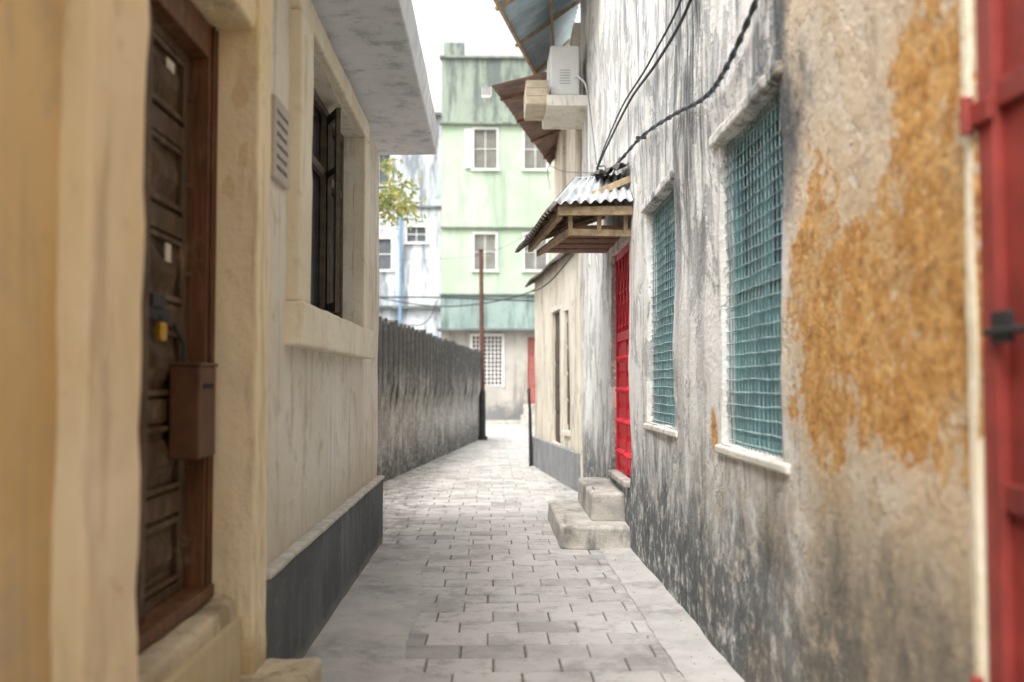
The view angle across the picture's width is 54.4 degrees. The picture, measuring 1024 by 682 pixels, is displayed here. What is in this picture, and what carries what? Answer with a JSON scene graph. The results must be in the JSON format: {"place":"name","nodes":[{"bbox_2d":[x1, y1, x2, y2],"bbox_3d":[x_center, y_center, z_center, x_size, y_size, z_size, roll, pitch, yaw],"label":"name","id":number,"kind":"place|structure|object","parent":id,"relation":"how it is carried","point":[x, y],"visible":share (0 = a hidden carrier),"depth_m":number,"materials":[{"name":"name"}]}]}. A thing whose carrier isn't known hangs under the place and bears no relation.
{"place":"outdoors","nodes":[
{"label":"outdoors","id":0,"kind":"place"},
{"bbox_2d":[444,42,464,54],"bbox_3d":[-2.168,-10.748,37.461,0.765,0.735,0.817,0,-2,-1],"label":"stair head","id":1,"kind":"object","parent":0,"point":[454,48],"visible":0.57,"depth_m":37.06},
{"bbox_2d":[412,0,580,111],"label":"sky","id":2,"kind":"structure","parent":0,"point":[483,30],"materials":[{"name":"white"}]},
{"bbox_2d":[303,425,745,681],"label":"paved street","id":3,"kind":"structure","parent":0,"point":[472,571],"depth_m":6.89,"materials":[{"name":"grey stone"}]},
{"bbox_2d":[53,0,272,681],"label":"pilasters","id":4,"kind":"object","parent":3,"relation":"on","point":[103,52],"visible":0.6,"depth_m":2.70,"materials":[{"name":"beige paint"}]},
{"bbox_2d":[0,0,378,681],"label":"walls","id":5,"kind":"structure","parent":3,"relation":"on","point":[322,434],"depth_m":2.43,"materials":[{"name":"paint"}]},
{"bbox_2d":[137,0,218,652],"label":"door frame","id":6,"kind":"object","parent":5,"relation":"attached to","point":[190,30],"visible":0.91,"depth_m":4.24,"materials":[{"name":"brown wood"}]},
{"bbox_2d":[135,2,193,625],"bbox_3d":[-1.370,-0.116,3.610,0.085,2.260,1.260,0,-2,-1],"label":"carved door","id":7,"kind":"structure","parent":6,"relation":"attached to","point":[163,544],"depth_m":3.92,"materials":[{"name":"brown wood"}]},
{"bbox_2d":[149,292,186,361],"bbox_3d":[-1.333,0.021,3.830,0.060,0.395,0.350,0,-2,-1],"label":"door hasp","id":8,"kind":"object","parent":7,"relation":"attached to","point":[157,304],"depth_m":3.82,"materials":[{"name":"metal"}]},
{"bbox_2d":[154,313,166,340],"bbox_3d":[-1.323,-0.052,3.748,0.035,0.104,0.060,0,-2,-1],"label":"brass padlock","id":9,"kind":"object","parent":8,"relation":"hanging from","point":[160,331],"visible":1,"depth_m":3.72,"materials":[{"name":"metal"}]},
{"bbox_2d":[164,57,174,261],"bbox_3d":[-1.355,-0.713,3.931,0.006,0.800,0.090,0,-2,-1],"label":"door notice","id":10,"kind":"object","parent":7,"relation":"attached to","point":[170,65],"depth_m":3.92,"materials":[{"name":"paper"}]},
{"bbox_2d":[169,362,217,458],"bbox_3d":[-1.301,0.281,4.065,0.130,0.385,0.260,0,-2,-1],"label":"wooden letter box","id":11,"kind":"object","parent":7,"relation":"attached to","point":[192,393],"visible":1,"depth_m":3.95,"materials":[{"name":"brown wood"}]},
{"bbox_2d":[138,597,319,681],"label":"door step","id":12,"kind":"object","parent":5,"relation":"attached to","point":[164,656],"depth_m":3.87,"materials":[{"name":"beige concrete"}]},
{"bbox_2d":[270,94,289,189],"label":"wall vent","id":13,"kind":"structure","parent":5,"relation":"attached to","point":[280,146],"depth_m":4.92,"materials":[{"name":"stone"}]},
{"bbox_2d":[284,0,374,358],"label":"window surround","id":14,"kind":"object","parent":5,"relation":"attached to","point":[307,326],"visible":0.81,"depth_m":5.51,"materials":[{"name":"beige concrete"}]},
{"bbox_2d":[311,86,343,318],"bbox_3d":[-1.355,-0.930,6.803,0.040,1.560,2.470,0,-2,-1],"label":"window frame","id":15,"kind":"object","parent":14,"relation":"attached to","point":[319,169],"visible":0.23,"depth_m":7.18,"materials":[{"name":"black wood"}]},
{"bbox_2d":[309,103,335,315],"bbox_3d":[-1.385,-0.930,6.803,0.010,1.560,2.470,0,-2,-1],"label":"window glass","id":16,"kind":"object","parent":15,"relation":"in","point":[315,151],"depth_m":7.06,"materials":[{"name":"black glass"}]},
{"bbox_2d":[325,107,340,313],"bbox_3d":[-1.277,-0.917,7.095,0.030,1.440,0.273,1,-3,-25],"label":"open casement","id":17,"kind":"object","parent":14,"relation":"attached to","point":[333,116],"visible":0.93,"depth_m":7.01,"materials":[{"name":"brown wood"}]},
{"bbox_2d":[311,0,438,154],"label":"eave slab","id":18,"kind":"structure","parent":5,"relation":"on","point":[376,46],"depth_m":7.04,"materials":[{"name":"paint"}]},
{"bbox_2d":[266,480,382,658],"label":"plinth","id":19,"kind":"structure","parent":3,"relation":"on","point":[309,587],"depth_m":5.90,"materials":[{"name":"grey paint"}]},
{"bbox_2d":[266,475,384,579],"bbox_3d":[-1.236,1.183,6.989,0.174,0.039,4.895,0,-2,-1],"label":"plinth lip","id":20,"kind":"object","parent":19,"relation":"on","point":[278,564],"visible":0.5,"depth_m":5.82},
{"bbox_2d":[377,316,480,481],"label":"ribbed wall","id":21,"kind":"structure","parent":3,"relation":"on","point":[429,390],"depth_m":18.16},
{"bbox_2d":[478,249,487,439],"bbox_3d":[-0.781,0.108,26.609,0.260,5.121,0.260,0,-2,-1],"label":"utility pole","id":22,"kind":"object","parent":3,"relation":"on","point":[482,417],"visible":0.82,"depth_m":26.55,"materials":[{"name":"metal"}]},
{"bbox_2d":[379,233,534,325],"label":"overhead wires","id":23,"kind":"object","parent":22,"relation":"hanging from","point":[434,306],"visible":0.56,"depth_m":35.88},
{"bbox_2d":[486,404,535,425],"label":"door steps","id":24,"kind":"structure","parent":3,"relation":"on","point":[524,421],"depth_m":36.12,"materials":[{"name":"concrete"}]},
{"bbox_2d":[527,388,532,466],"bbox_3d":[0.325,1.583,18.160,0.107,1.450,0.080,0,-2,-1],"label":"iron bollard","id":25,"kind":"object","parent":3,"relation":"on","point":[530,431],"visible":0.87,"depth_m":18.13,"materials":[{"name":"black metal"}]},
{"bbox_2d":[532,436,579,491],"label":"plinth","id":26,"kind":"structure","parent":3,"relation":"on","point":[559,463],"depth_m":15.43,"materials":[{"name":"grey paint"}]},
{"bbox_2d":[548,470,630,550],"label":"concrete steps","id":27,"kind":"structure","parent":3,"relation":"on","point":[592,517],"depth_m":9.38,"materials":[{"name":"grey concrete"}]},
{"bbox_2d":[962,0,983,650],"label":"gate jamb","id":28,"kind":"object","parent":3,"relation":"on","point":[971,90],"visible":0.48,"depth_m":2.61,"materials":[{"name":"paint"}]},
{"label":"ground","id":29,"kind":"structure","parent":0,"visible":0},
{"bbox_2d":[378,155,434,238],"bbox_3d":[-4.317,-0.871,20.264,4.393,6.597,3.910,-2,-3,43],"label":"garden tree","id":30,"kind":"object","parent":29,"relation":"on","point":[394,193],"visible":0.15,"depth_m":20.13,"materials":[{"name":"green plant"}]},
{"bbox_2d":[378,117,441,337],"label":"walls","id":31,"kind":"structure","parent":29,"relation":"on","point":[421,277],"depth_m":37.51,"materials":[{"name":"white paint"}]},
{"bbox_2d":[399,217,401,322],"bbox_3d":[-4.180,-1.005,37.316,0.120,8.198,0.321,0,-2,-1],"label":"blue drainpipe","id":32,"kind":"object","parent":31,"relation":"attached to","point":[400,268],"visible":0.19,"depth_m":37.24,"materials":[{"name":"plastic"}]},
{"bbox_2d":[378,155,428,271],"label":"window frames","id":33,"kind":"structure","parent":31,"relation":"attached to","point":[406,242],"depth_m":37.48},
{"bbox_2d":[378,155,425,268],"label":"window panes","id":34,"kind":"object","parent":33,"relation":"attached to","point":[384,248],"visible":0.29,"depth_m":37.61,"materials":[{"name":"grey glass"}]},
{"bbox_2d":[379,112,441,308],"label":"cornices","id":35,"kind":"object","parent":31,"relation":"attached to","point":[438,114],"visible":0.16,"depth_m":37.23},
{"bbox_2d":[442,331,534,419],"bbox_3d":[1.811,1.349,36.749,8.817,3.563,0.472,0,-2,-1],"label":"ground storey","id":36,"kind":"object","parent":29,"relation":"on","point":[508,401],"visible":0.2,"depth_m":36.49,"materials":[{"name":"white paint"}]},
{"bbox_2d":[437,293,534,330],"bbox_3d":[1.748,-1.058,36.449,8.965,1.381,0.560,0,-2,-1],"label":"ledge","id":37,"kind":"object","parent":36,"relation":"on","point":[478,329],"visible":0.45,"depth_m":36.14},
{"bbox_2d":[470,334,503,386],"bbox_3d":[-0.913,0.711,36.492,1.260,1.960,0.100,0,-2,-1],"label":"window grille","id":38,"kind":"object","parent":36,"relation":"attached to","point":[490,356],"depth_m":36.48,"materials":[{"name":"white metal"}]},
{"bbox_2d":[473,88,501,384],"bbox_3d":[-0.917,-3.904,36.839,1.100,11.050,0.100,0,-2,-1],"label":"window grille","id":39,"kind":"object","parent":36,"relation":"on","point":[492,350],"depth_m":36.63,"materials":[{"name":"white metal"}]},
{"bbox_2d":[441,125,551,293],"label":"walls","id":40,"kind":"structure","parent":36,"relation":"on","point":[510,193],"depth_m":36.73,"materials":[{"name":"green paint"}]},
{"bbox_2d":[439,55,533,228],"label":"cornices","id":41,"kind":"object","parent":40,"relation":"attached to","point":[480,123],"visible":0.42,"depth_m":36.72,"materials":[{"name":"green paint"}]},
{"bbox_2d":[440,296,534,327],"bbox_3d":[1.796,-1.055,36.636,8.840,1.180,0.080,0,-2,-1],"label":"blue band","id":42,"kind":"object","parent":40,"relation":"attached to","point":[509,314],"visible":0.21,"depth_m":36.54,"materials":[{"name":"teal paint"}]},
{"bbox_2d":[442,58,546,121],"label":"parapet walls","id":43,"kind":"structure","parent":40,"relation":"on","point":[464,81],"depth_m":36.91,"materials":[{"name":"green paint"}]},
{"bbox_2d":[481,87,490,96],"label":"vent bars","id":44,"kind":"object","parent":43,"relation":"attached to","point":[485,92],"visible":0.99,"depth_m":36.91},
{"bbox_2d":[464,127,549,271],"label":"window frames","id":45,"kind":"structure","parent":40,"relation":"attached to","point":[469,149],"depth_m":36.73,"materials":[{"name":"white wood"}]},
{"bbox_2d":[474,130,545,268],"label":"window panes","id":46,"kind":"object","parent":45,"relation":"attached to","point":[486,242],"visible":0.53,"depth_m":36.88,"materials":[{"name":"grey glass"}]},
{"bbox_2d":[527,337,534,403],"bbox_3d":[1.039,1.091,36.603,0.950,2.450,0.070,0,-2,-1],"label":"red door","id":47,"kind":"structure","parent":36,"relation":"attached to","point":[530,360],"depth_m":36.58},
{"bbox_2d":[534,253,582,477],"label":"walls","id":48,"kind":"structure","parent":29,"relation":"on","point":[563,287],"depth_m":15.47,"materials":[{"name":"beige paint"}]},
{"bbox_2d":[524,253,565,286],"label":"roof","id":49,"kind":"structure","parent":48,"relation":"on","point":[547,267],"depth_m":16.34,"materials":[{"name":"metal"}]},
{"bbox_2d":[529,254,573,291],"bbox_3d":[0.562,-1.005,16.176,0.080,0.232,4.593,0,-2,-7],"label":"eave wire","id":50,"kind":"object","parent":48,"relation":"attached to","point":[563,266],"visible":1,"depth_m":15.03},
{"bbox_2d":[550,304,569,435],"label":"trims","id":51,"kind":"object","parent":48,"relation":"attached to","point":[552,310],"visible":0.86,"depth_m":15.56,"materials":[{"name":"beige paint"}]},
{"bbox_2d":[556,312,568,441],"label":"shutters","id":52,"kind":"object","parent":48,"relation":"attached to","point":[557,338],"visible":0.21,"depth_m":16.06,"materials":[{"name":"brown wood"}]},
{"bbox_2d":[555,322,568,436],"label":"shutter panels","id":53,"kind":"object","parent":52,"relation":"attached to","point":[557,384],"visible":0.51,"depth_m":15.97,"materials":[{"name":"brown wood"}]},
{"bbox_2d":[552,22,581,258],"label":"walls","id":54,"kind":"structure","parent":48,"relation":"on","point":[568,155],"depth_m":15.10,"materials":[{"name":"beige paint"}]},
{"bbox_2d":[491,71,558,165],"bbox_3d":[0.268,-3.582,16.377,1.232,0.557,4.402,0,-2,-1],"label":"rust awning","id":55,"kind":"object","parent":54,"relation":"attached to","point":[545,146],"visible":0.52,"depth_m":15.41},
{"bbox_2d":[500,92,560,159],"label":"awning battens","id":56,"kind":"object","parent":55,"relation":"attached to","point":[522,120],"visible":0.5,"depth_m":16.70,"materials":[{"name":"brown wood"}]},
{"bbox_2d":[580,0,989,681],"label":"walls","id":57,"kind":"structure","parent":29,"relation":"on","point":[842,552],"depth_m":3.92,"materials":[{"name":"paint"}]},
{"bbox_2d":[493,0,579,74],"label":"tin roof eave","id":58,"kind":"object","parent":57,"relation":"attached to","point":[538,29],"visible":0.83,"depth_m":13.84,"materials":[{"name":"metal"}]},
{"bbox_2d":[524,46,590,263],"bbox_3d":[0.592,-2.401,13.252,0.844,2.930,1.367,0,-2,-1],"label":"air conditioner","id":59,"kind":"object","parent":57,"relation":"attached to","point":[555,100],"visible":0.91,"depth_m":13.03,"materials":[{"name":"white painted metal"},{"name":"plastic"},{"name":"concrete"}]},
{"bbox_2d":[515,162,632,255],"bbox_3d":[0.560,-1.290,9.998,1.015,0.773,2.364,0,-2,-1],"label":"tin porch canopy","id":60,"kind":"object","parent":57,"relation":"attached to","point":[575,209],"visible":1,"depth_m":9.15,"materials":[{"name":"silver metal"}]},
{"bbox_2d":[615,244,629,476],"bbox_3d":[1.115,0.198,9.782,0.080,2.240,1.330,0,-2,-1],"label":"red door","id":61,"kind":"structure","parent":57,"relation":"attached to","point":[622,354],"depth_m":9.98,"materials":[{"name":"paint"}]},
{"bbox_2d":[547,0,757,186],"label":"electric cables","id":62,"kind":"object","parent":57,"relation":"attached to","point":[740,37],"visible":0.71,"depth_m":6.87,"materials":[{"name":"rubber"}]},
{"bbox_2d":[641,171,672,213],"bbox_3d":[1.117,-1.114,7.565,0.088,0.076,1.373,0,-2,-1],"label":"window hood","id":63,"kind":"object","parent":57,"relation":"attached to","point":[663,185],"depth_m":7.44,"materials":[{"name":"white concrete"}]},
{"bbox_2d":[643,423,677,437],"bbox_3d":[1.125,0.664,7.447,0.076,0.055,1.382,0,-2,-1],"label":"window sill","id":64,"kind":"structure","parent":57,"relation":"attached to","point":[665,430],"depth_m":7.31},
{"bbox_2d":[657,198,674,426],"bbox_3d":[1.217,-0.220,7.494,0.045,1.720,1.200,0,-2,-1],"label":"window frame","id":65,"kind":"object","parent":57,"relation":"attached to","point":[665,329],"visible":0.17,"depth_m":7.81,"materials":[{"name":"teal metal"}]},
{"bbox_2d":[651,190,674,427],"bbox_3d":[1.156,-0.220,7.493,0.036,1.720,1.200,0,-2,-1],"label":"window mesh","id":66,"kind":"object","parent":65,"relation":"attached to","point":[661,311],"depth_m":7.59,"materials":[{"name":"teal metal"}]},
{"bbox_2d":[665,211,670,305],"bbox_3d":[1.270,-0.220,7.495,0.020,1.720,1.200,0,-2,-1],"label":"window back","id":67,"kind":"structure","parent":57,"relation":"attached to","point":[668,260],"depth_m":7.95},
{"bbox_2d":[706,61,781,148],"bbox_3d":[1.167,-1.159,5.017,0.091,0.080,1.384,0,-2,-1],"label":"window hood","id":68,"kind":"object","parent":57,"relation":"attached to","point":[741,112],"depth_m":4.88,"materials":[{"name":"white concrete"}]},
{"bbox_2d":[714,445,791,474],"bbox_3d":[1.181,0.576,4.896,0.077,0.055,1.376,0,-2,-1],"label":"window sill","id":69,"kind":"structure","parent":57,"relation":"attached to","point":[769,463],"depth_m":4.71,"materials":[{"name":"white concrete"}]},
{"bbox_2d":[734,102,785,455],"bbox_3d":[1.272,-0.289,4.945,0.045,1.680,1.200,0,-2,-1],"label":"window frame","id":70,"kind":"object","parent":57,"relation":"attached to","point":[764,326],"visible":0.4,"depth_m":5.06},
{"bbox_2d":[724,96,785,457],"bbox_3d":[1.210,-0.292,4.944,0.034,1.686,1.200,0,-2,-1],"label":"window mesh","id":71,"kind":"object","parent":70,"relation":"attached to","point":[755,312],"depth_m":4.98,"materials":[{"name":"teal metal"}]},
{"bbox_2d":[744,120,780,276],"bbox_3d":[1.325,-0.289,4.946,0.020,1.680,1.200,0,-2,-1],"label":"window back","id":72,"kind":"structure","parent":57,"relation":"attached to","point":[759,200],"depth_m":5.28,"materials":[{"name":"teal glass"}]},
{"bbox_2d":[959,0,1023,681],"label":"red metal gate","id":73,"kind":"structure","parent":57,"relation":"attached to","point":[994,113],"depth_m":2.50,"materials":[{"name":"metal"}]}
]}

